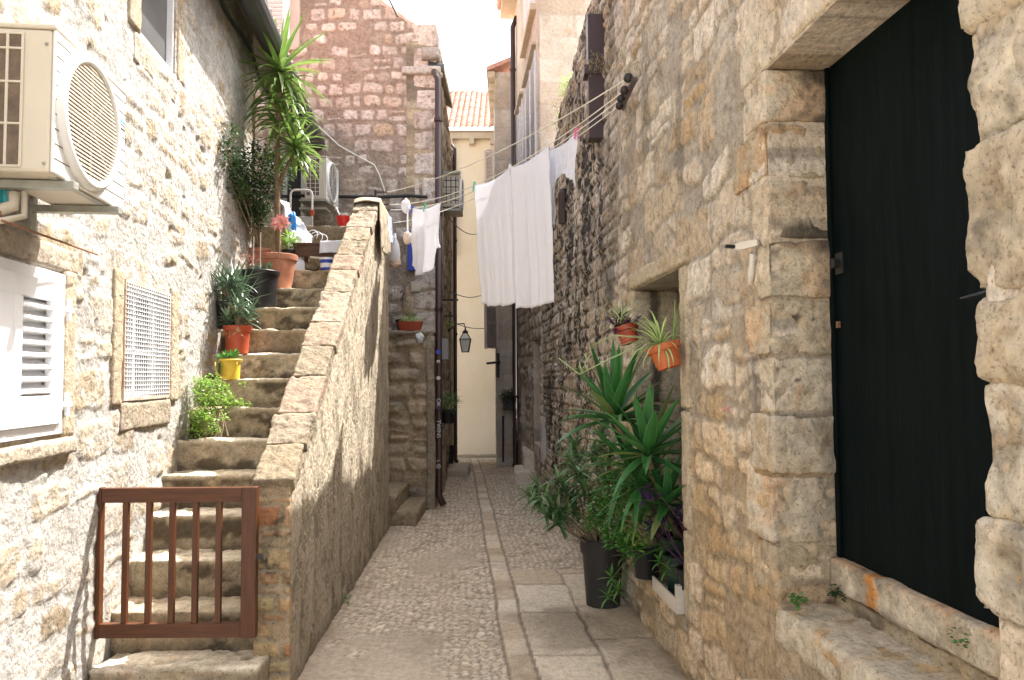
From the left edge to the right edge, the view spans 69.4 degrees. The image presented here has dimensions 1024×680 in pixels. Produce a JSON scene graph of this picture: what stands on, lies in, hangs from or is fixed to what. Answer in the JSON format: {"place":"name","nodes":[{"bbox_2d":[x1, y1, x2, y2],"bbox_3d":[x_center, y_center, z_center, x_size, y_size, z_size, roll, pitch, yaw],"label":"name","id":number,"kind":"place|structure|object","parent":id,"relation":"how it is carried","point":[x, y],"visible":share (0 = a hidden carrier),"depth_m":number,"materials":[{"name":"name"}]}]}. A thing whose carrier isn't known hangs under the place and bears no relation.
{"place":"outdoors","nodes":[
{"label":"outdoors","id":0,"kind":"place"},
{"bbox_2d":[305,262,318,270],"bbox_3d":[-1.909,-0.681,6.943,0.216,0.106,0.125,0,-3,0],"label":"stone","id":1,"kind":"object","parent":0,"point":[311,266],"visible":0.58,"depth_m":6.91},
{"bbox_2d":[384,0,512,129],"label":"sky","id":2,"kind":"structure","parent":0,"point":[473,36],"materials":[{"name":"white"}]},
{"bbox_2d":[297,457,686,679],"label":"lane","id":3,"kind":"structure","parent":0,"point":[477,576],"depth_m":5.06,"materials":[{"name":"stone"}]},
{"bbox_2d":[342,593,352,603],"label":"weed","id":4,"kind":"object","parent":3,"relation":"on","point":[346,598],"visible":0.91,"depth_m":5.26,"materials":[{"name":"green plant"}]},
{"bbox_2d":[389,496,426,525],"bbox_3d":[-1.190,1.972,8.520,0.325,0.192,1.032,0,-3,0],"label":"stone step","id":5,"kind":"object","parent":3,"relation":"on","point":[410,511],"visible":0.79,"depth_m":8.07,"materials":[{"name":"stone"}]},
{"bbox_2d":[389,482,408,512],"bbox_3d":[-1.581,1.807,8.520,0.663,0.212,1.054,0,-3,0],"label":"stone step","id":6,"kind":"object","parent":5,"relation":"on","point":[398,494],"visible":0.3,"depth_m":8.43,"materials":[{"name":"stone"}]},
{"bbox_2d":[447,463,470,476],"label":"slab","id":7,"kind":"structure","parent":3,"relation":"on","point":[458,469],"depth_m":11.98,"materials":[{"name":"stone"}]},
{"bbox_2d":[449,437,457,463],"bbox_3d":[-1.037,1.869,12.608,0.268,0.464,0.243,0,-3,0],"label":"plant tub","id":8,"kind":"object","parent":7,"relation":"on","point":[451,454],"visible":0.59,"depth_m":12.55,"materials":[{"name":"plastic"}]},
{"bbox_2d":[514,465,534,485],"bbox_3d":[0.190,2.083,11.309,0.314,0.266,0.803,0,-3,0],"label":"stone step","id":9,"kind":"object","parent":3,"relation":"on","point":[522,477],"visible":0.67,"depth_m":10.91,"materials":[{"name":"stone"}]},
{"bbox_2d":[522,446,533,468],"bbox_3d":[0.299,1.984,11.739,0.256,0.506,1.154,0,-3,0],"label":"stone step","id":10,"kind":"object","parent":3,"relation":"on","point":[527,458],"visible":0.27,"depth_m":11.18,"materials":[{"name":"stone"}]},
{"bbox_2d":[512,418,623,608],"bbox_3d":[0.403,1.171,5.136,0.824,1.351,0.862,0,-3,0],"label":"potted oleander","id":11,"kind":"object","parent":3,"relation":"on","point":[597,559],"visible":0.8,"depth_m":5.07,"materials":[{"name":"plant"}]},
{"bbox_2d":[723,678,790,679],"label":"stone block","id":12,"kind":"structure","parent":3,"relation":"on","point":[758,679],"depth_m":2.66,"materials":[{"name":"stone"}]},
{"bbox_2d":[554,338,686,556],"bbox_3d":[0.719,0.717,4.349,0.932,1.493,1.176,1,-3,-29],"label":"potted yucca","id":13,"kind":"object","parent":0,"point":[612,397],"visible":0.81,"depth_m":4.24,"materials":[{"name":"plant"}]},
{"label":"ground","id":14,"kind":"structure","parent":0,"visible":0},
{"bbox_2d":[446,90,495,454],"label":"cream house","id":15,"kind":"structure","parent":14,"relation":"on","point":[476,392],"depth_m":16.58,"materials":[{"name":"paint"}]},
{"bbox_2d":[449,219,475,234],"bbox_3d":[-0.846,-2.096,13.825,0.015,0.860,5.405,0,-3,2],"label":"slack cable","id":16,"kind":"object","parent":15,"relation":"attached to","point":[459,228],"visible":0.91,"depth_m":12.27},
{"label":"path","id":17,"kind":"structure","parent":0,"visible":0},
{"bbox_2d":[0,0,324,679],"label":"stone house","id":18,"kind":"structure","parent":17,"relation":"on","point":[110,349],"depth_m":3.91,"materials":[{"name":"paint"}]},
{"bbox_2d":[0,211,97,255],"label":"metal rod","id":19,"kind":"object","parent":18,"relation":"attached to","point":[34,232],"visible":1,"depth_m":2.84,"materials":[{"name":"metal"}]},
{"bbox_2d":[0,22,125,232],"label":"air conditioner","id":20,"kind":"object","parent":18,"relation":"attached to","point":[62,119],"visible":1,"depth_m":2.69,"materials":[{"name":"beige plastic"}]},
{"bbox_2d":[121,284,156,397],"bbox_3d":[-2.248,0.016,4.357,0.037,0.710,0.770,0,-3,-7],"label":"window","id":21,"kind":"structure","parent":18,"relation":"in","point":[127,284],"depth_m":4.52,"materials":[{"name":"white paint"}]},
{"bbox_2d":[141,0,173,71],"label":"window","id":22,"kind":"structure","parent":18,"relation":"in","point":[157,24],"depth_m":4.74,"materials":[{"name":"white paint"}]},
{"bbox_2d":[93,486,262,638],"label":"wooden gate","id":23,"kind":"structure","parent":18,"relation":"attached to","point":[246,626],"depth_m":3.67,"materials":[{"name":"brown wood"}]},
{"bbox_2d":[219,0,282,118],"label":"cable","id":24,"kind":"object","parent":18,"relation":"attached to","point":[234,25],"visible":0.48,"depth_m":6.39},
{"bbox_2d":[299,156,338,213],"bbox_3d":[-2.341,-1.849,9.062,0.330,0.666,0.713,0,-3,0],"label":"air conditioner","id":25,"kind":"object","parent":18,"relation":"attached to","point":[325,189],"visible":0.91,"depth_m":8.80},
{"bbox_2d":[88,270,328,679],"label":"staircase","id":26,"kind":"structure","parent":17,"relation":"on","point":[267,368],"depth_m":4.38,"materials":[{"name":"stone"}]},
{"bbox_2d":[185,372,251,437],"bbox_3d":[-2.022,0.439,5.095,0.427,0.443,0.448,0,-3,0],"label":"trailing plant","id":27,"kind":"object","parent":26,"relation":"on","point":[203,400],"visible":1,"depth_m":5.06,"materials":[{"name":"green plant"}]},
{"bbox_2d":[214,348,242,379],"bbox_3d":[-2.094,0.173,5.461,0.199,0.236,0.203,0,-3,0],"label":"yellow bucket","id":28,"kind":"object","parent":26,"relation":"on","point":[230,368],"visible":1,"depth_m":5.41,"materials":[{"name":"plastic"}]},
{"bbox_2d":[216,289,264,353],"bbox_3d":[-2.113,-0.149,5.734,0.389,0.507,0.386,-2,-3,33],"label":"potted aloe","id":29,"kind":"object","parent":26,"relation":"on","point":[237,334],"visible":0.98,"depth_m":5.68,"materials":[{"name":"ceramic"}]},
{"bbox_2d":[211,252,271,328],"bbox_3d":[-2.248,-0.386,5.870,0.557,0.597,0.573,-2,-3,28],"label":"potted aloe","id":30,"kind":"object","parent":26,"relation":"on","point":[234,283],"visible":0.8,"depth_m":5.82,"materials":[{"name":"plant"}]},
{"bbox_2d":[216,122,295,268],"bbox_3d":[-2.280,-1.279,6.459,0.493,1.239,1.352,0,-3,0],"label":"potted shrub","id":31,"kind":"object","parent":26,"relation":"on","point":[260,209],"visible":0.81,"depth_m":6.61,"materials":[{"name":"green plant"}]},
{"bbox_2d":[238,232,279,307],"bbox_3d":[-2.191,-0.592,6.399,0.358,0.660,0.358,0,-3,0],"label":"potted succulent","id":32,"kind":"object","parent":26,"relation":"on","point":[268,285],"visible":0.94,"depth_m":6.28,"materials":[{"name":"plastic"}]},
{"bbox_2d":[237,6,333,287],"bbox_3d":[-2.111,-1.733,6.678,1.082,2.566,1.026,0,-3,0],"label":"potted yucca","id":33,"kind":"object","parent":26,"relation":"on","point":[280,81],"visible":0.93,"depth_m":6.63,"materials":[{"name":"plant"}]},
{"bbox_2d":[271,214,290,257],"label":"coral flower","id":34,"kind":"object","parent":33,"relation":"in","point":[280,222],"visible":1,"depth_m":6.46,"materials":[{"name":"pink plant"}]},
{"bbox_2d":[281,229,301,253],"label":"potted plant","id":35,"kind":"object","parent":26,"relation":"on","point":[287,250],"visible":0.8,"depth_m":6.86,"materials":[{"name":"green plant"}]},
{"bbox_2d":[280,200,304,269],"bbox_3d":[-2.062,-0.965,6.962,0.144,0.785,0.359,2,-3,-34],"label":"plastic sheet","id":36,"kind":"object","parent":26,"relation":"on","point":[300,264],"visible":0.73,"depth_m":6.98,"materials":[{"name":"plastic"}]},
{"bbox_2d":[292,242,335,261],"bbox_3d":[-1.765,-0.764,7.068,0.550,0.266,0.400,0,-3,0],"label":"wooden bench","id":37,"kind":"object","parent":26,"relation":"on","point":[306,251],"visible":0.37,"depth_m":6.88,"materials":[{"name":"brown wood"}]},
{"bbox_2d":[284,217,311,242],"bbox_3d":[-2.046,-1.089,7.081,0.328,0.430,0.213,0,-3,0],"label":"plastic sheet","id":38,"kind":"object","parent":37,"relation":"on","point":[301,232],"visible":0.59,"depth_m":7.07,"materials":[{"name":"plastic"}]},
{"bbox_2d":[286,211,296,231],"bbox_3d":[-2.097,-1.105,7.046,0.094,0.247,0.091,0,-3,0],"label":"blue bag","id":39,"kind":"object","parent":38,"relation":"on","point":[292,218],"visible":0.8,"depth_m":7.02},
{"bbox_2d":[319,240,340,252],"bbox_3d":[-1.680,-0.861,6.907,0.205,0.126,0.142,0,-3,0],"label":"white cloth","id":40,"kind":"object","parent":37,"relation":"on","point":[328,246],"visible":0.86,"depth_m":6.84,"materials":[{"name":"fabric"}]},
{"bbox_2d":[307,230,327,240],"bbox_3d":[-1.837,-0.981,6.983,0.199,0.130,0.038,0,-3,0],"label":"bag handle","id":41,"kind":"object","parent":40,"relation":"on","point":[317,235],"visible":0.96,"depth_m":6.98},
{"bbox_2d":[251,226,389,309],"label":"stone block wall","id":42,"kind":"structure","parent":26,"relation":"on","point":[331,233],"depth_m":7.57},
{"bbox_2d":[289,189,313,225],"bbox_3d":[-2.288,-1.397,8.032,0.276,0.494,0.040,0,-3,0],"label":"step ladder","id":43,"kind":"object","parent":42,"relation":"on","point":[307,220],"visible":0.62,"depth_m":8.02,"materials":[{"name":"grey metal"}]},
{"bbox_2d":[336,214,349,225],"bbox_3d":[-1.744,-1.237,7.693,0.166,0.133,0.166,0,-3,0],"label":"red basket","id":44,"kind":"object","parent":42,"relation":"on","point":[343,220],"visible":0.59,"depth_m":7.63,"materials":[{"name":"plastic"}]},
{"bbox_2d":[319,257,332,269],"bbox_3d":[-1.706,-0.700,6.825,0.136,0.112,0.136,0,-3,0],"label":"paint tub","id":45,"kind":"object","parent":26,"relation":"on","point":[325,263],"visible":0.84,"depth_m":6.77,"materials":[{"name":"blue plastic"}]},
{"bbox_2d":[251,202,392,679],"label":"parapet wall","id":46,"kind":"structure","parent":17,"relation":"on","point":[321,476],"depth_m":4.90,"materials":[{"name":"stone"}]},
{"bbox_2d":[352,197,390,253],"bbox_3d":[-1.366,-1.092,7.204,0.313,0.522,0.584,0,-3,0],"label":"towel","id":47,"kind":"object","parent":46,"relation":"on","point":[385,244],"visible":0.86,"depth_m":7.10,"materials":[{"name":"fabric"}]},
{"bbox_2d":[374,190,389,210],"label":"line hooks","id":48,"kind":"object","parent":46,"relation":"attached to","point":[375,193],"visible":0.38,"depth_m":7.63,"materials":[{"name":"metal"}]},
{"bbox_2d":[389,93,620,204],"bbox_3d":[-0.294,-1.402,6.173,0.008,0.219,3.730,1,-3,-32],"label":"washing line","id":49,"kind":"object","parent":48,"relation":"attached to","point":[524,159],"visible":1,"depth_m":5.49,"materials":[{"name":"plastic"}]},
{"bbox_2d":[474,170,514,306],"bbox_3d":[-0.132,-0.792,5.941,0.063,1.067,0.596,1,-3,-32],"label":"white sheet","id":50,"kind":"object","parent":49,"relation":"hanging from","point":[494,209],"visible":1,"depth_m":5.92,"materials":[{"name":"fabric"}]},
{"bbox_2d":[510,146,553,308],"bbox_3d":[0.151,-0.810,5.479,0.045,1.153,0.529,1,-3,-32],"label":"white sheet","id":51,"kind":"object","parent":49,"relation":"hanging from","point":[532,237],"visible":1,"depth_m":5.46,"materials":[{"name":"fabric"}]},
{"bbox_2d":[388,80,623,191],"bbox_3d":[-0.302,-1.517,5.994,0.008,0.208,3.830,1,-3,-31],"label":"washing line","id":52,"kind":"object","parent":48,"relation":"attached to","point":[520,140],"visible":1,"depth_m":5.29,"materials":[{"name":"plastic"}]},
{"bbox_2d":[388,215,393,243],"bbox_3d":[-1.390,-1.165,7.695,0.295,0.323,0.377,0,-3,0],"label":"cloth","id":53,"kind":"object","parent":46,"relation":"on","point":[390,230],"visible":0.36,"depth_m":7.70,"materials":[{"name":"white fabric"}]},
{"bbox_2d":[389,233,400,268],"bbox_3d":[-1.256,-0.959,7.957,0.129,0.381,0.127,0,-3,0],"label":"hanging bag","id":54,"kind":"object","parent":46,"relation":"hanging from","point":[395,260],"visible":0.98,"depth_m":7.92,"materials":[{"name":"fabric"}]},
{"bbox_2d":[253,0,454,503],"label":"gable house","id":55,"kind":"structure","parent":17,"relation":"on","point":[376,89],"depth_m":9.61,"materials":[{"name":"stone"}]},
{"bbox_2d":[265,194,427,198],"bbox_3d":[-2.127,-1.843,9.496,2.089,0.072,0.044,0,-3,0],"label":"black pipe","id":56,"kind":"object","parent":55,"relation":"attached to","point":[379,196],"visible":0.71,"depth_m":9.48,"materials":[{"name":"metal"}]},
{"bbox_2d":[318,125,385,194],"bbox_3d":[-2.098,-2.345,9.532,0.968,1.010,0.020,0,-3,0],"label":"white cable","id":57,"kind":"object","parent":55,"relation":"attached to","point":[357,156],"visible":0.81,"depth_m":9.53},
{"bbox_2d":[389,0,397,16],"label":"iron hook","id":58,"kind":"object","parent":55,"relation":"attached to","point":[393,8],"visible":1,"depth_m":9.60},
{"bbox_2d":[407,231,415,270],"bbox_3d":[-1.260,-1.142,9.465,0.147,0.512,0.050,0,-3,0],"label":"garment","id":59,"kind":"object","parent":55,"relation":"attached to","point":[410,267],"visible":0.29,"depth_m":9.44,"materials":[{"name":"fabric"}]},
{"bbox_2d":[411,281,420,291],"bbox_3d":[-1.230,-0.682,9.460,0.122,0.132,0.035,0,-3,0],"label":"cover plate","id":60,"kind":"object","parent":55,"relation":"attached to","point":[415,286],"visible":1,"depth_m":9.44,"materials":[{"name":"beige metal"}]},
{"bbox_2d":[428,61,446,506],"bbox_3d":[-0.953,-0.805,9.341,0.224,5.695,0.535,0,-3,-7],"label":"drainpipe","id":61,"kind":"object","parent":55,"relation":"attached to","point":[438,309],"visible":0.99,"depth_m":9.13,"materials":[{"name":"brown metal"}]},
{"bbox_2d":[442,339,448,359],"bbox_3d":[-0.937,0.129,10.307,0.100,0.286,0.240,0,-3,0],"label":"meter box","id":62,"kind":"object","parent":55,"relation":"attached to","point":[445,349],"visible":0.71,"depth_m":10.19,"materials":[{"name":"metal"}]},
{"bbox_2d":[443,299,457,318],"bbox_3d":[-0.889,-0.442,10.636,0.232,0.293,0.025,0,-3,0],"label":"iron bracket","id":63,"kind":"object","parent":55,"relation":"attached to","point":[450,315],"visible":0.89,"depth_m":10.63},
{"bbox_2d":[450,217,453,462],"bbox_3d":[-1.157,-0.138,13.925,0.080,4.900,0.400,0,-3,0],"label":"pilaster","id":64,"kind":"object","parent":55,"relation":"attached to","point":[452,355],"visible":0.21,"depth_m":13.86,"materials":[{"name":"beige stone"}]},
{"bbox_2d":[443,171,460,210],"bbox_3d":[-0.900,-2.198,10.920,0.289,0.584,0.041,0,-3,0],"label":"iron rack","id":65,"kind":"object","parent":55,"relation":"attached to","point":[458,173],"visible":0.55,"depth_m":10.92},
{"bbox_2d":[442,389,462,422],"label":"hanging plant","id":66,"kind":"object","parent":55,"relation":"attached to","point":[448,415],"visible":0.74,"depth_m":9.79,"materials":[{"name":"green plant"}]},
{"bbox_2d":[443,174,463,216],"bbox_3d":[-0.885,-2.205,11.324,0.282,0.504,0.710,0,-3,0],"label":"air conditioner","id":67,"kind":"object","parent":55,"relation":"attached to","point":[450,184],"visible":0.92,"depth_m":10.98,"materials":[{"name":"metal"}]},
{"bbox_2d":[451,143,458,462],"bbox_3d":[-1.125,-0.758,14.420,0.183,6.257,0.093,-3,-4,45],"label":"drainpipe","id":68,"kind":"object","parent":55,"relation":"attached to","point":[455,297],"visible":0.84,"depth_m":14.37,"materials":[{"name":"metal"}]},
{"bbox_2d":[447,323,470,351],"bbox_3d":[-0.889,-0.040,12.418,0.404,0.493,0.194,0,-3,0],"label":"street lantern","id":69,"kind":"object","parent":55,"relation":"attached to","point":[465,340],"visible":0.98,"depth_m":12.35,"materials":[{"name":"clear glass"}]},
{"bbox_2d":[388,330,437,509],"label":"buttress wall","id":70,"kind":"structure","parent":17,"relation":"on","point":[412,415],"depth_m":9.06,"materials":[{"name":"stone"}]},
{"bbox_2d":[395,299,419,329],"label":"potted plant","id":71,"kind":"object","parent":70,"relation":"on","point":[402,310],"visible":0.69,"depth_m":9.28,"materials":[{"name":"green plant"}]},
{"bbox_2d":[397,315,422,330],"bbox_3d":[-1.262,-0.213,9.182,0.320,0.195,0.178,0,-3,0],"label":"window box","id":72,"kind":"object","parent":70,"relation":"on","point":[411,325],"visible":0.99,"depth_m":9.12,"materials":[{"name":"ceramic"}]},
{"bbox_2d":[415,332,423,342],"bbox_3d":[-1.130,-0.026,9.062,0.123,0.140,0.064,0,-3,0],"label":"white paper","id":73,"kind":"object","parent":70,"relation":"on","point":[419,337],"visible":1,"depth_m":9.05,"materials":[{"name":"paper"}]},
{"bbox_2d":[457,454,495,457],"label":"kerb slab","id":74,"kind":"structure","parent":17,"relation":"on","point":[478,456],"depth_m":16.03,"materials":[{"name":"stone"}]},
{"bbox_2d":[484,57,517,465],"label":"corner house","id":75,"kind":"structure","parent":17,"relation":"on","point":[498,328],"depth_m":14.02,"materials":[{"name":"beige stone"}]},
{"bbox_2d":[486,353,500,376],"bbox_3d":[-0.340,0.473,13.847,0.254,0.457,0.120,1,-3,-25],"label":"lamp bracket","id":76,"kind":"object","parent":75,"relation":"attached to","point":[497,362],"visible":1,"depth_m":13.87,"materials":[{"name":"metal"}]},
{"bbox_2d":[502,416,503,461],"bbox_3d":[-0.066,1.360,13.879,0.255,1.841,0.039,0,-3,0],"label":"conduit","id":77,"kind":"object","parent":75,"relation":"attached to","point":[502,438],"visible":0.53,"depth_m":13.84,"materials":[{"name":"metal"}]},
{"bbox_2d":[499,388,518,409],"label":"hanging plant","id":78,"kind":"object","parent":75,"relation":"attached to","point":[507,401],"visible":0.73,"depth_m":13.76,"materials":[{"name":"green plant"}]},
{"bbox_2d":[496,0,590,490],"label":"tall ashlar house","id":79,"kind":"structure","parent":17,"relation":"on","point":[547,34],"depth_m":10.97,"materials":[{"name":"beige stone"}]},
{"bbox_2d":[510,16,517,466],"bbox_3d":[0.068,-1.893,13.757,0.188,8.462,0.133,0,-3,0],"label":"drainpipe","id":80,"kind":"object","parent":79,"relation":"attached to","point":[514,310],"visible":0.56,"depth_m":13.65,"materials":[{"name":"metal"}]},
{"bbox_2d":[541,0,1023,679],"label":"rubble wall","id":81,"kind":"structure","parent":17,"relation":"on","point":[853,356],"depth_m":2.79,"materials":[{"name":"stone"}]},
{"bbox_2d":[540,417,545,461],"bbox_3d":[0.415,1.337,9.891,0.051,0.625,0.429,0,-3,-2],"label":"leaning board","id":82,"kind":"object","parent":81,"relation":"attached to","point":[543,438],"visible":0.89,"depth_m":9.68,"materials":[{"name":"wood"}]},
{"bbox_2d":[551,85,565,115],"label":"weed","id":83,"kind":"object","parent":81,"relation":"on","point":[556,110],"visible":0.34,"depth_m":8.25,"materials":[{"name":"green plant"}]},
{"bbox_2d":[558,187,566,224],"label":"iron beam","id":84,"kind":"structure","parent":81,"relation":"attached to","point":[562,213],"depth_m":7.86,"materials":[{"name":"metal"}]},
{"bbox_2d":[558,73,571,100],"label":"weed","id":85,"kind":"object","parent":81,"relation":"on","point":[564,84],"visible":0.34,"depth_m":7.82,"materials":[{"name":"green plant"}]},
{"bbox_2d":[583,14,604,142],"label":"iron beam","id":86,"kind":"structure","parent":81,"relation":"attached to","point":[595,42],"depth_m":5.92,"materials":[{"name":"metal"}]},
{"bbox_2d":[583,49,606,76],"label":"weed","id":87,"kind":"object","parent":81,"relation":"on","point":[596,59],"visible":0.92,"depth_m":5.83,"materials":[{"name":"green plant"}]},
{"bbox_2d":[558,303,683,374],"bbox_3d":[0.581,-0.013,3.982,0.340,0.414,0.914,2,-4,-41],"label":"hanging pot","id":88,"kind":"object","parent":81,"relation":"hanging from","point":[662,354],"visible":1,"depth_m":3.80,"materials":[{"name":"orange plastic"}]},
{"bbox_2d":[590,294,651,345],"bbox_3d":[0.691,-0.136,4.629,0.407,0.344,0.406,-3,-4,44],"label":"hanging pot","id":89,"kind":"object","parent":81,"relation":"hanging from","point":[624,326],"visible":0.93,"depth_m":4.59,"materials":[{"name":"red plastic"}]},
{"bbox_2d":[581,470,662,579],"bbox_3d":[0.691,1.141,4.482,0.500,0.662,0.808,0,-3,0],"label":"potted geranium","id":90,"kind":"object","parent":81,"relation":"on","point":[643,566],"visible":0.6,"depth_m":4.54,"materials":[{"name":"plant"}]},
{"bbox_2d":[616,73,636,109],"bbox_3d":[0.739,-1.659,4.805,0.113,0.341,0.962,-1,-3,6],"label":"line bracket","id":91,"kind":"object","parent":81,"relation":"attached to","point":[625,91],"visible":1,"depth_m":4.59,"materials":[{"name":"metal"}]},
{"bbox_2d":[394,108,615,222],"bbox_3d":[-0.273,-1.398,6.511,0.008,0.288,3.490,2,-4,-36],"label":"washing line","id":92,"kind":"object","parent":91,"relation":"attached to","point":[474,198],"visible":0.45,"depth_m":5.42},
{"bbox_2d":[396,101,617,209],"bbox_3d":[-0.286,-1.396,6.337,0.008,0.220,3.597,2,-3,-34],"label":"washing line","id":93,"kind":"object","parent":91,"relation":"attached to","point":[549,150],"visible":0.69,"depth_m":5.38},
{"bbox_2d":[401,198,410,213],"bbox_3d":[-1.073,-1.353,7.477,0.094,0.160,0.093,0,-3,0],"label":"nude garment","id":94,"kind":"object","parent":93,"relation":"hanging from","point":[405,207],"visible":0.98,"depth_m":7.45,"materials":[{"name":"white fabric"}]},
{"bbox_2d":[403,209,410,244],"bbox_3d":[-1.051,-1.137,7.437,0.086,0.363,0.086,-2,-3,22],"label":"nude garment","id":95,"kind":"object","parent":93,"relation":"hanging from","point":[407,237],"visible":1,"depth_m":7.41,"materials":[{"name":"fabric"}]},
{"bbox_2d":[411,203,440,274],"bbox_3d":[-0.836,-0.981,7.128,0.062,0.692,0.605,2,-4,-36],"label":"white garment","id":96,"kind":"object","parent":93,"relation":"hanging from","point":[425,244],"visible":1,"depth_m":7.12,"materials":[{"name":"fabric"}]},
{"bbox_2d":[552,148,555,224],"bbox_3d":[0.266,-1.131,5.499,0.019,0.580,0.188,1,-3,-32],"label":"white pillowcase","id":97,"kind":"object","parent":93,"relation":"hanging from","point":[554,216],"visible":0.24,"depth_m":5.42,"materials":[{"name":"fabric"}]},
{"bbox_2d":[549,132,577,218],"bbox_3d":[0.358,-1.170,5.346,0.043,0.598,0.350,2,-4,-36],"label":"white shirt","id":98,"kind":"object","parent":93,"relation":"hanging from","point":[562,158],"visible":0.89,"depth_m":5.36,"materials":[{"name":"fabric"}]},
{"bbox_2d":[574,127,578,138],"bbox_3d":[0.456,-1.462,5.234,0.037,0.081,0.014,0,-3,0],"label":"clothes peg","id":99,"kind":"object","parent":93,"relation":"attached to","point":[576,129],"visible":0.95,"depth_m":5.23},
{"bbox_2d":[626,56,645,77],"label":"weed","id":100,"kind":"object","parent":81,"relation":"on","point":[636,65],"visible":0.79,"depth_m":4.69,"materials":[{"name":"green plant"}]},
{"bbox_2d":[596,473,683,608],"bbox_3d":[0.772,1.143,4.246,0.487,0.843,0.729,2,-4,-34],"label":"potted spider plant","id":101,"kind":"object","parent":81,"relation":"on","point":[672,562],"visible":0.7,"depth_m":4.21,"materials":[{"name":"green plant"}]},
{"bbox_2d":[652,576,684,613],"bbox_3d":[0.971,1.380,4.126,0.255,0.140,0.472,0,-3,-5],"label":"wooden crate","id":102,"kind":"object","parent":81,"relation":"on","point":[675,603],"visible":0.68,"depth_m":3.97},
{"bbox_2d":[633,483,683,589],"bbox_3d":[0.857,1.100,4.058,0.400,0.666,0.340,0,-3,0],"label":"potted tradescantia","id":103,"kind":"object","parent":102,"relation":"in","point":[650,497],"visible":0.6,"depth_m":4.01,"materials":[{"name":"purple plant"}]},
{"bbox_2d":[724,239,758,248],"bbox_3d":[0.922,-0.379,2.969,0.139,0.032,0.039,-3,-4,36],"label":"security camera","id":104,"kind":"object","parent":81,"relation":"attached to","point":[747,244],"visible":1,"depth_m":2.96,"materials":[{"name":"white plastic"}]},
{"bbox_2d":[748,254,755,285],"bbox_3d":[0.956,-0.281,2.955,0.028,0.127,0.053,0,-3,0],"label":"conduit","id":105,"kind":"object","parent":81,"relation":"hanging from","point":[751,271],"visible":1,"depth_m":2.95,"materials":[{"name":"plastic"}]},
{"bbox_2d":[787,591,808,609],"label":"weed","id":106,"kind":"object","parent":81,"relation":"on","point":[792,597],"visible":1,"depth_m":2.67,"materials":[{"name":"green plant"}]},
{"bbox_2d":[827,584,846,601],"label":"weed","id":107,"kind":"object","parent":81,"relation":"on","point":[834,594],"visible":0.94,"depth_m":2.71,"materials":[{"name":"green plant"}]},
{"bbox_2d":[824,0,998,627],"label":"door","id":108,"kind":"structure","parent":81,"relation":"in","point":[912,435],"depth_m":2.37,"materials":[{"name":"wood"}]},
{"bbox_2d":[946,627,968,647],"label":"weed","id":109,"kind":"object","parent":81,"relation":"on","point":[959,640],"visible":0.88,"depth_m":2.04,"materials":[{"name":"green plant"}]}
]}

